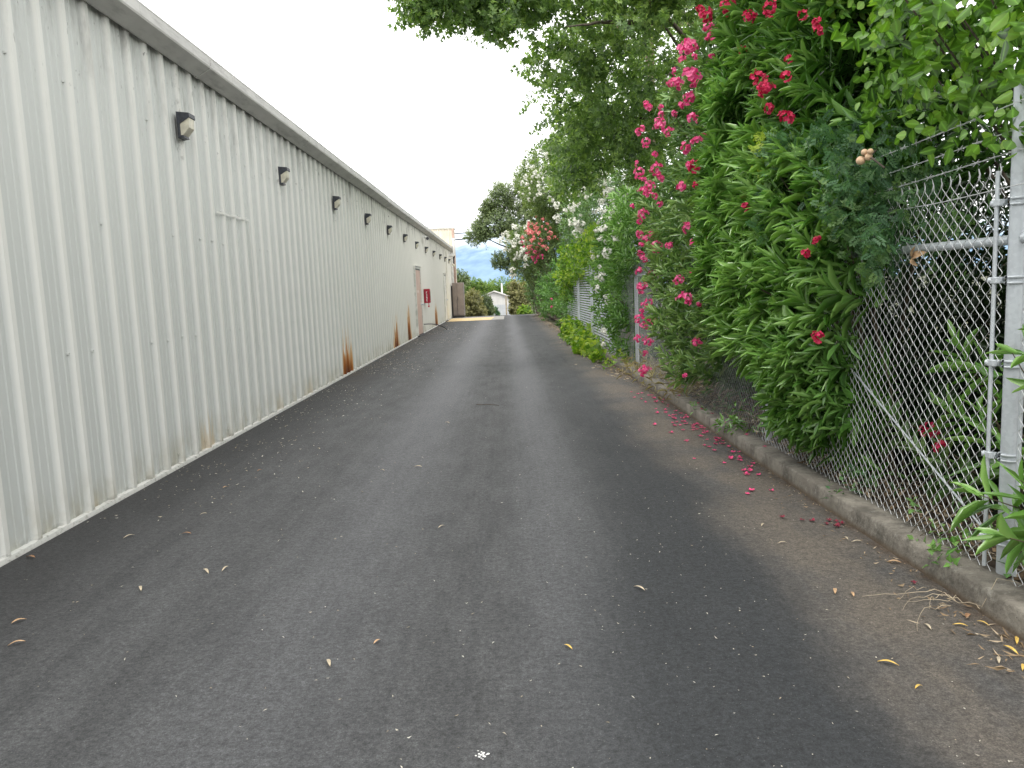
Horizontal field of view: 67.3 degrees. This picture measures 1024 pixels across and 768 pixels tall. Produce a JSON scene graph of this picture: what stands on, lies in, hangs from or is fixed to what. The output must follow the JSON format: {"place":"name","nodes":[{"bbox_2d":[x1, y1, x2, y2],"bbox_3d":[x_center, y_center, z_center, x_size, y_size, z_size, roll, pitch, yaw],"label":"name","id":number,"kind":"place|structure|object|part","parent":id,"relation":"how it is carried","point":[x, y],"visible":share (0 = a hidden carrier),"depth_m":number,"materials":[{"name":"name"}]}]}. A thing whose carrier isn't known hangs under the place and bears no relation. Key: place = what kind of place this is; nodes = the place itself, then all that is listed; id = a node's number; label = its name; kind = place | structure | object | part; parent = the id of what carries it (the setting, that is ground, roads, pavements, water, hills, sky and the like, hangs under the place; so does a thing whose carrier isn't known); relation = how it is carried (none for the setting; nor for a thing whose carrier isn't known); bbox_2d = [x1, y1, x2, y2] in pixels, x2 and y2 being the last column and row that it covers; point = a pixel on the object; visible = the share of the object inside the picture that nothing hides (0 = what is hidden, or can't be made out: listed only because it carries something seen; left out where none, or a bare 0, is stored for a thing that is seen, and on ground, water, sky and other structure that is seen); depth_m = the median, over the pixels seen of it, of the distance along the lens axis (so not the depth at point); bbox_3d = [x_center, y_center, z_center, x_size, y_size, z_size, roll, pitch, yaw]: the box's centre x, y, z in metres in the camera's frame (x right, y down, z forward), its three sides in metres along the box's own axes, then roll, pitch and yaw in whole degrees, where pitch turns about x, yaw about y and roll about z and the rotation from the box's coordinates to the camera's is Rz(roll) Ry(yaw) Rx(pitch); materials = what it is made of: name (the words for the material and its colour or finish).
{"place":"outdoors","nodes":[
{"label":"outdoors","id":0,"kind":"place"},
{"bbox_2d":[364,161,542,167],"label":"overhead cable","id":1,"kind":"object","parent":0,"point":[439,165],"visible":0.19,"depth_m":60.30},
{"bbox_2d":[0,314,1023,767],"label":"road","id":2,"kind":"structure","parent":0,"point":[476,506],"depth_m":3.49,"materials":[{"name":"grey asphalt"}]},
{"bbox_2d":[88,319,492,521],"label":"leaf litter","id":3,"kind":"object","parent":2,"relation":"on","point":[325,414],"visible":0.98,"depth_m":10.02,"materials":[{"name":"brown plant"}]},
{"bbox_2d":[451,282,464,317],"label":"utility cabinet","id":4,"kind":"object","parent":2,"relation":"on","point":[458,300],"visible":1,"depth_m":41.03,"materials":[{"name":"metal"}]},
{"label":"door","id":5,"kind":"part","parent":4,"relation":"part of","materials":[{"name":"beige paint"}]},
{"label":"door","id":6,"kind":"part","parent":4,"relation":"part of","materials":[{"name":"beige paint"}]},
{"bbox_2d":[452,316,503,319],"bbox_3d":[-1.761,-3.277,38.576,2.760,0.002,4.400,-2,7,0],"label":"concrete apron","id":7,"kind":"object","parent":2,"relation":"on","point":[498,317],"visible":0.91,"depth_m":39.08,"materials":[{"name":"beige concrete"}]},
{"bbox_2d":[447,317,493,321],"bbox_3d":[-2.017,-3.218,38.178,2.240,0.001,3.800,-2,7,0],"label":"yellow marking","id":8,"kind":"object","parent":7,"relation":"on","point":[471,319],"visible":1,"depth_m":38.15,"materials":[{"name":"paint"}]},
{"bbox_2d":[475,750,489,759],"bbox_3d":[-0.095,1.146,2.378,0.044,0.001,0.038,1,8,26],"label":"bird dropping","id":9,"kind":"object","parent":2,"relation":"on","point":[482,754],"visible":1,"depth_m":2.38,"materials":[{"name":"white"}]},
{"bbox_2d":[39,353,980,767],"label":"leaf litter","id":10,"kind":"object","parent":2,"relation":"on","point":[379,631],"visible":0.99,"depth_m":3.22,"materials":[{"name":"beige plant"}]},
{"bbox_2d":[537,314,631,378],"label":"leaf litter","id":11,"kind":"object","parent":2,"relation":"on","point":[617,370],"visible":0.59,"depth_m":14.01,"materials":[{"name":"plant"}]},
{"bbox_2d":[549,424,1009,766],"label":"leaf litter","id":12,"kind":"object","parent":2,"relation":"on","point":[763,629],"visible":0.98,"depth_m":3.12,"materials":[{"name":"beige plant"}]},
{"bbox_2d":[601,348,1023,641],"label":"kerb","id":13,"kind":"structure","parent":2,"relation":"on","point":[966,579],"depth_m":4.13,"materials":[{"name":"concrete"}]},
{"bbox_2d":[645,368,714,401],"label":"dry grass tuft","id":14,"kind":"object","parent":13,"relation":"on","point":[677,389],"visible":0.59,"depth_m":9.03,"materials":[{"name":"beige plant"}]},
{"bbox_2d":[612,84,1023,586],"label":"chain link fence","id":15,"kind":"object","parent":13,"relation":"on","point":[1009,453],"visible":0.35,"depth_m":3.45,"materials":[{"name":"metal"}]},
{"bbox_2d":[744,103,993,490],"bbox_3d":[2.045,-0.552,5.054,0.996,2.411,2.673,-2,7,0],"label":"feathery vine","id":16,"kind":"object","parent":15,"relation":"attached to","point":[881,242],"visible":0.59,"depth_m":4.14,"materials":[{"name":"green plant"}]},
{"bbox_2d":[856,148,884,168],"bbox_3d":[1.784,-1.122,3.852,0.115,0.128,0.257,0,7,16],"label":"gall cluster","id":17,"kind":"object","parent":16,"relation":"attached to","point":[867,154],"visible":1,"depth_m":3.82,"materials":[{"name":"beige plant"}]},
{"bbox_2d":[910,247,926,265],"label":"dead leaf","id":18,"kind":"object","parent":15,"relation":"on","point":[915,254],"visible":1,"depth_m":3.86,"materials":[{"name":"beige plant"}]},
{"bbox_2d":[868,578,1021,630],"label":"dry tendrils","id":19,"kind":"object","parent":13,"relation":"on","point":[930,599],"visible":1,"depth_m":3.30,"materials":[{"name":"beige plant"}]},
{"bbox_2d":[623,375,1021,670],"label":"leaf litter","id":20,"kind":"object","parent":2,"relation":"on","point":[816,504],"visible":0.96,"depth_m":4.69,"materials":[{"name":"plant"}]},
{"bbox_2d":[890,583,1023,692],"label":"leaf litter","id":21,"kind":"object","parent":2,"relation":"on","point":[998,667],"visible":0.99,"depth_m":2.96,"materials":[{"name":"plant"}]},
{"bbox_2d":[139,0,1017,232],"label":"sky","id":22,"kind":"structure","parent":0,"point":[367,91],"materials":[{"name":"white"}]},
{"bbox_2d":[455,212,1008,284],"bbox_3d":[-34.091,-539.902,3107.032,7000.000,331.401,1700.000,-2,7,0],"label":"hills","id":23,"kind":"structure","parent":0,"point":[473,261],"depth_m":2625.66,"materials":[{"name":"blue"}]},
{"bbox_2d":[531,271,1005,328],"bbox_3d":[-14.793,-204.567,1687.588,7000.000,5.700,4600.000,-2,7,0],"label":"ground","id":24,"kind":"structure","parent":0,"point":[551,320],"depth_m":36.11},
{"bbox_2d":[0,0,455,566],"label":"metal building","id":25,"kind":"structure","parent":24,"relation":"on","point":[170,300],"depth_m":6.39,"materials":[{"name":"paint"}]},
{"bbox_2d":[176,111,194,140],"bbox_3d":[-2.965,-2.349,7.009,0.117,0.232,0.141,-2,7,0],"label":"wall lamp","id":26,"kind":"object","parent":25,"relation":"attached to","point":[185,123],"visible":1,"depth_m":6.95,"materials":[{"name":"beige glass"}]},
{"bbox_2d":[278,167,289,185],"bbox_3d":[-2.993,-2.735,10.125,0.117,0.232,0.141,-2,7,0],"label":"wall lamp","id":27,"kind":"object","parent":25,"relation":"attached to","point":[283,173],"visible":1,"depth_m":10.07,"materials":[{"name":"beige glass"}]},
{"bbox_2d":[332,196,340,209],"bbox_3d":[-3.021,-3.127,13.290,0.117,0.232,0.141,-2,7,0],"label":"wall lamp","id":28,"kind":"object","parent":25,"relation":"attached to","point":[336,202],"visible":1,"depth_m":13.23,"materials":[{"name":"beige glass"}]},
{"bbox_2d":[365,213,371,224],"bbox_3d":[-3.048,-3.505,16.347,0.117,0.232,0.141,-2,7,0],"label":"wall lamp","id":29,"kind":"object","parent":25,"relation":"attached to","point":[367,218],"visible":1,"depth_m":16.29,"materials":[{"name":"beige glass"}]},
{"bbox_2d":[387,225,392,234],"bbox_3d":[-3.075,-3.882,19.394,0.117,0.232,0.141,-2,7,0],"label":"wall lamp","id":30,"kind":"object","parent":25,"relation":"attached to","point":[389,229],"visible":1,"depth_m":19.33,"materials":[{"name":"beige glass"}]},
{"bbox_2d":[403,234,407,241],"bbox_3d":[-3.103,-4.263,22.470,0.117,0.232,0.141,-2,7,0],"label":"wall lamp","id":31,"kind":"object","parent":25,"relation":"attached to","point":[405,236],"visible":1,"depth_m":22.41,"materials":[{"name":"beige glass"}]},
{"bbox_2d":[413,265,424,336],"bbox_3d":[-3.073,-2.757,25.554,0.159,2.290,1.590,-2,7,0],"label":"door","id":32,"kind":"structure","parent":25,"relation":"in","point":[416,269],"depth_m":25.40,"materials":[{"name":"paint"}]},
{"bbox_2d":[424,289,430,306],"bbox_3d":[-3.022,-3.070,27.504,0.213,0.655,0.324,-2,7,0],"label":"extinguisher cabinet","id":33,"kind":"object","parent":25,"relation":"attached to","point":[427,296],"visible":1,"depth_m":27.34,"materials":[{"name":"red metal"}]},
{"bbox_2d":[443,273,448,321],"bbox_3d":[-3.174,-4.170,36.966,0.159,2.290,1.190,-2,7,0],"label":"door","id":34,"kind":"structure","parent":25,"relation":"in","point":[444,274],"depth_m":36.95,"materials":[{"name":"paint"}]},
{"bbox_2d":[429,227,456,282],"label":"tall building","id":35,"kind":"structure","parent":24,"relation":"on","point":[446,234],"depth_m":43.01,"materials":[{"name":"beige paint"}]},
{"bbox_2d":[456,268,470,293],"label":"valley tree","id":36,"kind":"object","parent":24,"relation":"on","point":[463,279],"visible":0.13,"depth_m":72.75,"materials":[{"name":"green plant"}]},
{"bbox_2d":[464,287,487,316],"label":"olive shrub","id":37,"kind":"object","parent":24,"relation":"on","point":[474,303],"visible":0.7,"depth_m":50.95,"materials":[{"name":"green plant"}]},
{"bbox_2d":[465,276,495,294],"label":"valley tree","id":38,"kind":"object","parent":24,"relation":"on","point":[480,285],"visible":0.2,"depth_m":80.70,"materials":[{"name":"green plant"}]},
{"bbox_2d":[478,292,495,315],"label":"olive shrub","id":39,"kind":"object","parent":24,"relation":"on","point":[489,305],"visible":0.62,"depth_m":53.00,"materials":[{"name":"green plant"}]},
{"bbox_2d":[481,283,509,314],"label":"white house","id":40,"kind":"structure","parent":24,"relation":"on","point":[497,298],"depth_m":69.58,"materials":[{"name":"paint"}]},
{"bbox_2d":[494,306,499,315],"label":"conifer shrub","id":41,"kind":"object","parent":24,"relation":"on","point":[497,312],"visible":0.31,"depth_m":56.54,"materials":[{"name":"green plant"}]},
{"bbox_2d":[462,173,540,313],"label":"evergreen tree","id":42,"kind":"object","parent":24,"relation":"on","point":[495,206],"visible":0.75,"depth_m":48.55,"materials":[{"name":"green plant"}]},
{"bbox_2d":[494,304,509,315],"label":"white fence","id":43,"kind":"object","parent":24,"relation":"on","point":[502,309],"visible":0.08,"depth_m":59.72,"materials":[{"name":"paint"}]},
{"bbox_2d":[488,276,532,309],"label":"valley tree","id":44,"kind":"object","parent":24,"relation":"on","point":[499,283],"visible":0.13,"depth_m":82.79,"materials":[{"name":"green plant"}]},
{"bbox_2d":[505,277,531,314],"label":"olive shrub","id":45,"kind":"object","parent":24,"relation":"on","point":[516,297],"visible":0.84,"depth_m":45.72,"materials":[{"name":"green plant"}]},
{"bbox_2d":[497,220,550,316],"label":"oleander bush","id":46,"kind":"object","parent":24,"relation":"on","point":[526,269],"visible":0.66,"depth_m":36.47,"materials":[{"name":"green plant"}]},
{"bbox_2d":[516,303,531,314],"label":"bright shrub","id":47,"kind":"object","parent":24,"relation":"on","point":[522,309],"visible":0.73,"depth_m":44.52,"materials":[{"name":"green plant"}]},
{"bbox_2d":[517,275,539,313],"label":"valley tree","id":48,"kind":"object","parent":24,"relation":"on","point":[534,311],"visible":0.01,"depth_m":89.07,"materials":[{"name":"green plant"}]},
{"bbox_2d":[520,213,566,318],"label":"oleander bush","id":49,"kind":"object","parent":24,"relation":"on","point":[540,254],"visible":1,"depth_m":30.07,"materials":[{"name":"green plant"}]},
{"bbox_2d":[617,18,689,330],"bbox_3d":[3.571,-5.733,19.637,2.200,9.500,0.360,-2,7,0],"label":"utility pole","id":50,"kind":"object","parent":24,"relation":"on","point":[654,86],"visible":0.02,"depth_m":19.31,"materials":[{"name":"brown wood"}]},
{"bbox_2d":[549,314,1023,584],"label":"soil bed","id":51,"kind":"object","parent":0,"point":[992,563],"visible":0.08,"depth_m":4.63,"materials":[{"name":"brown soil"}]},
{"bbox_2d":[523,263,549,314],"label":"oleander bush","id":52,"kind":"object","parent":51,"relation":"on","point":[529,292],"visible":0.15,"depth_m":38.69,"materials":[{"name":"green plant"}]},
{"bbox_2d":[380,0,715,206],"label":"broadleaf tree","id":53,"kind":"object","parent":51,"relation":"on","point":[592,123],"visible":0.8,"depth_m":12.63,"materials":[{"name":"green plant"}]},
{"bbox_2d":[512,129,603,314],"bbox_3d":[1.974,-6.358,30.901,3.809,7.833,4.894,-2,7,0],"label":"oleander bush","id":54,"kind":"object","parent":51,"relation":"on","point":[534,187],"visible":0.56,"depth_m":30.27,"materials":[{"name":"green plant"}]},
{"bbox_2d":[534,267,586,320],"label":"oleander bush","id":55,"kind":"object","parent":51,"relation":"on","point":[541,311],"visible":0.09,"depth_m":32.62,"materials":[{"name":"green plant"}]},
{"bbox_2d":[534,253,596,325],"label":"oleander bush","id":56,"kind":"object","parent":51,"relation":"on","point":[547,295],"visible":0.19,"depth_m":27.66,"materials":[{"name":"green plant"}]},
{"bbox_2d":[558,314,612,363],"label":"ivy vine","id":57,"kind":"object","parent":51,"relation":"on","point":[583,342],"visible":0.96,"depth_m":16.66,"materials":[{"name":"green plant"}]},
{"bbox_2d":[568,265,612,352],"bbox_3d":[1.837,-2.045,19.438,0.079,2.018,9.522,-2,7,0],"label":"slatted fence","id":58,"kind":"object","parent":51,"relation":"on","point":[591,303],"visible":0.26,"depth_m":19.09,"materials":[{"name":"metal"}]},
{"bbox_2d":[551,219,606,339],"bbox_3d":[1.775,-2.456,19.105,1.097,2.795,11.416,-2,7,0],"label":"ivy vine","id":59,"kind":"object","parent":58,"relation":"attached to","point":[571,271],"visible":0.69,"depth_m":19.03,"materials":[{"name":"green plant"}]},
{"bbox_2d":[555,271,648,328],"bbox_3d":[2.925,-2.997,23.128,3.389,3.782,4.871,-2,7,0],"label":"oleander bush","id":60,"kind":"object","parent":51,"relation":"on","point":[569,300],"visible":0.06,"depth_m":22.79,"materials":[{"name":"green plant"}]},
{"bbox_2d":[552,157,672,292],"bbox_3d":[3.043,-4.023,22.123,3.849,5.281,7.094,-2,7,0],"label":"oleander bush","id":61,"kind":"object","parent":51,"relation":"on","point":[579,219],"visible":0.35,"depth_m":20.43,"materials":[{"name":"green plant"}]},
{"bbox_2d":[595,344,651,369],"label":"weed","id":62,"kind":"object","parent":51,"relation":"on","point":[615,357],"visible":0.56,"depth_m":13.04,"materials":[{"name":"green plant"}]},
{"bbox_2d":[584,183,671,361],"bbox_3d":[2.060,-1.762,12.921,1.421,2.979,4.364,-2,7,0],"label":"oleander bush","id":63,"kind":"object","parent":51,"relation":"on","point":[615,248],"visible":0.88,"depth_m":12.69,"materials":[{"name":"green plant"}]},
{"bbox_2d":[616,349,660,379],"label":"dry grass tuft","id":64,"kind":"object","parent":51,"relation":"on","point":[637,366],"visible":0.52,"depth_m":11.85,"materials":[{"name":"beige plant"}]},
{"bbox_2d":[625,361,675,385],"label":"dry grass tuft","id":65,"kind":"object","parent":51,"relation":"on","point":[658,369],"visible":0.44,"depth_m":10.68,"materials":[{"name":"beige plant"}]},
{"bbox_2d":[630,0,763,406],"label":"oleander bush","id":66,"kind":"object","parent":51,"relation":"on","point":[670,228],"visible":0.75,"depth_m":8.18,"materials":[{"name":"green plant"}]},
{"bbox_2d":[688,387,743,414],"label":"weed","id":67,"kind":"object","parent":51,"relation":"on","point":[706,388],"visible":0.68,"depth_m":7.79,"materials":[{"name":"green plant"}]},
{"bbox_2d":[711,398,774,436],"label":"weed","id":68,"kind":"object","parent":51,"relation":"on","point":[734,418],"visible":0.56,"depth_m":6.79,"materials":[{"name":"green plant"}]},
{"bbox_2d":[746,126,793,448],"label":"yellow vine shoots","id":69,"kind":"object","parent":51,"relation":"on","point":[761,137],"visible":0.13,"depth_m":5.08,"materials":[{"name":"green plant"}]},
{"bbox_2d":[633,121,1009,381],"bbox_3d":[3.894,-1.796,12.568,2.938,3.863,14.945,-2,7,0],"label":"shaded shrub","id":70,"kind":"object","parent":51,"relation":"on","point":[977,219],"depth_m":6.77,"materials":[{"name":"green plant"}]},
{"bbox_2d":[682,0,1023,484],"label":"oleander bush","id":71,"kind":"object","parent":51,"relation":"on","point":[771,321],"visible":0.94,"depth_m":4.92,"materials":[{"name":"green plant"}]},
{"bbox_2d":[820,463,904,500],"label":"weed","id":72,"kind":"object","parent":51,"relation":"on","point":[857,471],"visible":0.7,"depth_m":4.61,"materials":[{"name":"green plant"}]},
{"bbox_2d":[796,0,1023,202],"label":"lime leaf tree","id":73,"kind":"object","parent":51,"relation":"on","point":[1000,26],"visible":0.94,"depth_m":3.52,"materials":[{"name":"green plant"}]},
{"bbox_2d":[871,397,998,513],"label":"oleander shoots","id":74,"kind":"object","parent":51,"relation":"on","point":[933,463],"visible":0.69,"depth_m":4.21,"materials":[{"name":"green plant"}]},
{"bbox_2d":[851,98,1023,513],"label":"shaded shrub","id":75,"kind":"object","parent":51,"relation":"on","point":[1003,251],"visible":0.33,"depth_m":5.19,"materials":[{"name":"green plant"}]},
{"bbox_2d":[906,497,996,568],"bbox_3d":[2.130,0.733,3.747,0.481,0.275,0.509,-2,7,0],"label":"weed","id":76,"kind":"object","parent":51,"relation":"on","point":[933,546],"visible":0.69,"depth_m":3.79,"materials":[{"name":"green plant"}]},
{"bbox_2d":[922,319,1023,521],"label":"oleander shoots","id":77,"kind":"object","parent":51,"relation":"on","point":[968,364],"visible":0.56,"depth_m":3.77,"materials":[{"name":"green plant"}]},
{"bbox_2d":[928,528,1023,577],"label":"weed","id":78,"kind":"object","parent":51,"relation":"on","point":[953,540],"visible":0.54,"depth_m":3.54,"materials":[{"name":"green plant"}]},
{"bbox_2d":[950,454,1023,573],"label":"oleander shoots","id":79,"kind":"object","parent":51,"relation":"on","point":[1013,548],"visible":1,"depth_m":3.13,"materials":[{"name":"green plant"}]},
{"bbox_2d":[985,324,1023,392],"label":"oleander shoots","id":80,"kind":"object","parent":51,"relation":"on","point":[1007,349],"visible":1,"depth_m":3.02,"materials":[{"name":"green plant"}]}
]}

